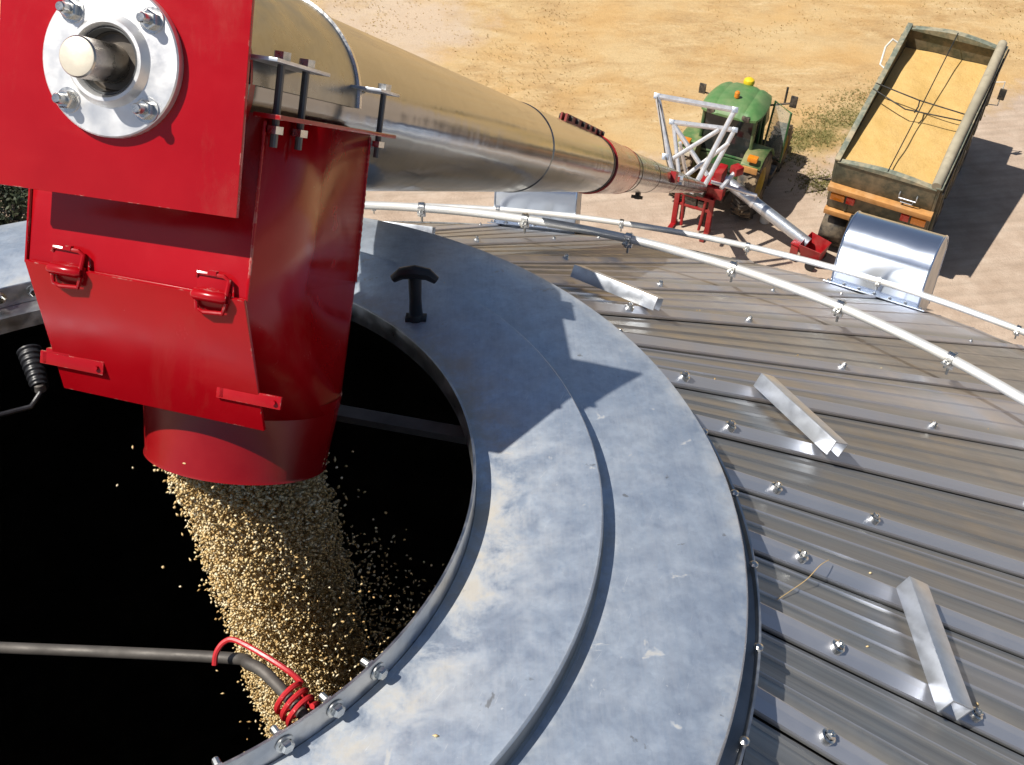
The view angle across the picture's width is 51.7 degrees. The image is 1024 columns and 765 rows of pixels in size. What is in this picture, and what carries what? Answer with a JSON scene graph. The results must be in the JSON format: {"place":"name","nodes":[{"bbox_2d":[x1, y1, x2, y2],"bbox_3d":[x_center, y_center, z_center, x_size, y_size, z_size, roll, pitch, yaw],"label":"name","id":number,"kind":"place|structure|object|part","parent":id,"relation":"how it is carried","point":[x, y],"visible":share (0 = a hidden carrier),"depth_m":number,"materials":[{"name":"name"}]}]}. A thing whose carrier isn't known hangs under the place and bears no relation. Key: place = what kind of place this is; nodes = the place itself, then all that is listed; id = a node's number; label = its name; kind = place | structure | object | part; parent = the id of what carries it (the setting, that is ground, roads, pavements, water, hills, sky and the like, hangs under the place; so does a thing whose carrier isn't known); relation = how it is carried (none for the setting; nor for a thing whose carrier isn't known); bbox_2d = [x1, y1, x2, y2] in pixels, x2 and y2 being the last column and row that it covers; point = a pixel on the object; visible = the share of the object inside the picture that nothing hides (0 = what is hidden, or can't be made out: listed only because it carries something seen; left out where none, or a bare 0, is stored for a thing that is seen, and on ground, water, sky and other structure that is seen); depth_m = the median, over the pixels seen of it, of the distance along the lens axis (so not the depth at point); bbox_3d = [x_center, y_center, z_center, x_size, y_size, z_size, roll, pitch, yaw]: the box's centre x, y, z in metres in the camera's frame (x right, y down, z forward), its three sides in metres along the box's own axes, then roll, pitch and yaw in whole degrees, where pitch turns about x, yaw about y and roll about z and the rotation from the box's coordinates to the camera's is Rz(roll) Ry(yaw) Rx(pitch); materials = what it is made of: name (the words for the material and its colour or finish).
{"place":"outdoors","nodes":[
{"label":"outdoors","id":0,"kind":"place"},
{"bbox_2d":[0,0,1023,345],"bbox_3d":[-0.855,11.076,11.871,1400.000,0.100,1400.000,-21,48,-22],"label":"ground","id":1,"kind":"structure","parent":0,"point":[980,220],"depth_m":33.69,"materials":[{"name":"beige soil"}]},
{"bbox_2d":[0,184,27,224],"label":"bush","id":2,"kind":"object","parent":1,"relation":"on","point":[13,195],"visible":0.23,"depth_m":26.02,"materials":[{"name":"green plant"}]},
{"bbox_2d":[0,0,830,484],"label":"grain auger","id":3,"kind":"object","parent":1,"relation":"on","point":[198,178],"visible":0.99,"depth_m":1.19,"materials":[{"name":"metal"}]},
{"bbox_2d":[0,344,48,417],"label":"cable boot","id":4,"kind":"object","parent":3,"relation":"attached to","point":[33,368],"visible":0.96,"depth_m":1.58,"materials":[{"name":"black rubber"}]},
{"bbox_2d":[25,259,265,430],"bbox_3d":[-0.411,-0.041,1.193,0.276,0.161,0.041,11,45,9],"label":"hatch door","id":5,"kind":"structure","parent":3,"relation":"in","point":[156,350],"depth_m":1.19,"materials":[{"name":"red paint"}]},
{"bbox_2d":[116,445,443,751],"bbox_3d":[0.008,0.734,2.208,1.242,2.179,0.589,-12,45,-14],"label":"falling grain","id":6,"kind":"object","parent":3,"relation":"attached to","point":[271,535],"visible":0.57,"depth_m":1.56},
{"bbox_2d":[0,192,1023,764],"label":"grain silo","id":7,"kind":"object","parent":1,"relation":"on","point":[600,492],"visible":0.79,"depth_m":1.76,"materials":[{"name":"metal"}]},
{"bbox_2d":[212,636,320,726],"bbox_3d":[-0.279,0.340,1.200,0.142,0.050,0.047,28,50,25],"label":"wire coil","id":8,"kind":"object","parent":7,"relation":"attached to","point":[304,697],"visible":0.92,"depth_m":1.18,"materials":[{"name":"red metal"}]},
{"bbox_2d":[432,282,988,736],"bbox_3d":[0.692,0.340,1.824,1.970,0.835,2.337,-18,41,-25],"label":"loose chaff","id":9,"kind":"object","parent":7,"relation":"on","point":[866,646],"visible":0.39,"depth_m":1.50,"materials":[{"name":"beige plant"}]},
{"bbox_2d":[777,560,828,599],"bbox_3d":[0.409,0.275,1.477,0.140,0.042,0.004,-34,54,-31],"label":"straw stalk","id":10,"kind":"object","parent":7,"relation":"on","point":[805,580],"visible":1,"depth_m":1.47,"materials":[{"name":"beige plant"}]},
{"bbox_2d":[669,77,797,219],"bbox_3d":[6.088,-6.678,28.270,2.588,3.252,4.149,21,47,19],"label":"farm tractor","id":11,"kind":"object","parent":1,"relation":"on","point":[755,154],"visible":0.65,"depth_m":27.25,"materials":[{"name":"metal"}]},
{"bbox_3d":[6.943,-6.569,27.721,0.076,1.551,0.746,-23,49,-24],"label":"open door","id":12,"kind":"part","parent":11,"relation":"part of","materials":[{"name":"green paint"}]},
{"bbox_2d":[764,73,984,201],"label":"green weeds","id":13,"kind":"object","parent":1,"relation":"on","point":[817,186],"visible":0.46,"depth_m":31.37,"materials":[{"name":"green plant"}]},
{"bbox_2d":[818,22,1009,247],"bbox_3d":[10.371,-6.310,27.194,3.103,4.353,7.940,22,48,20],"label":"tipper truck","id":14,"kind":"object","parent":1,"relation":"on","point":[854,187],"visible":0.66,"depth_m":25.50,"materials":[{"name":"metal"}]},
{"bbox_2d":[841,47,986,183],"bbox_3d":[10.095,-6.390,26.419,2.300,1.430,5.250,22,61,20],"label":"grain load","id":15,"kind":"object","parent":14,"relation":"in","point":[881,133],"visible":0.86,"depth_m":26.05},
{"bbox_2d":[759,215,769,224],"bbox_3d":[6.706,-4.415,27.931,0.280,0.425,0.280,-6,44,-8],"label":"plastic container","id":16,"kind":"object","parent":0,"point":[763,220],"visible":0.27,"depth_m":27.93,"materials":[{"name":"white plastic"}]}
]}

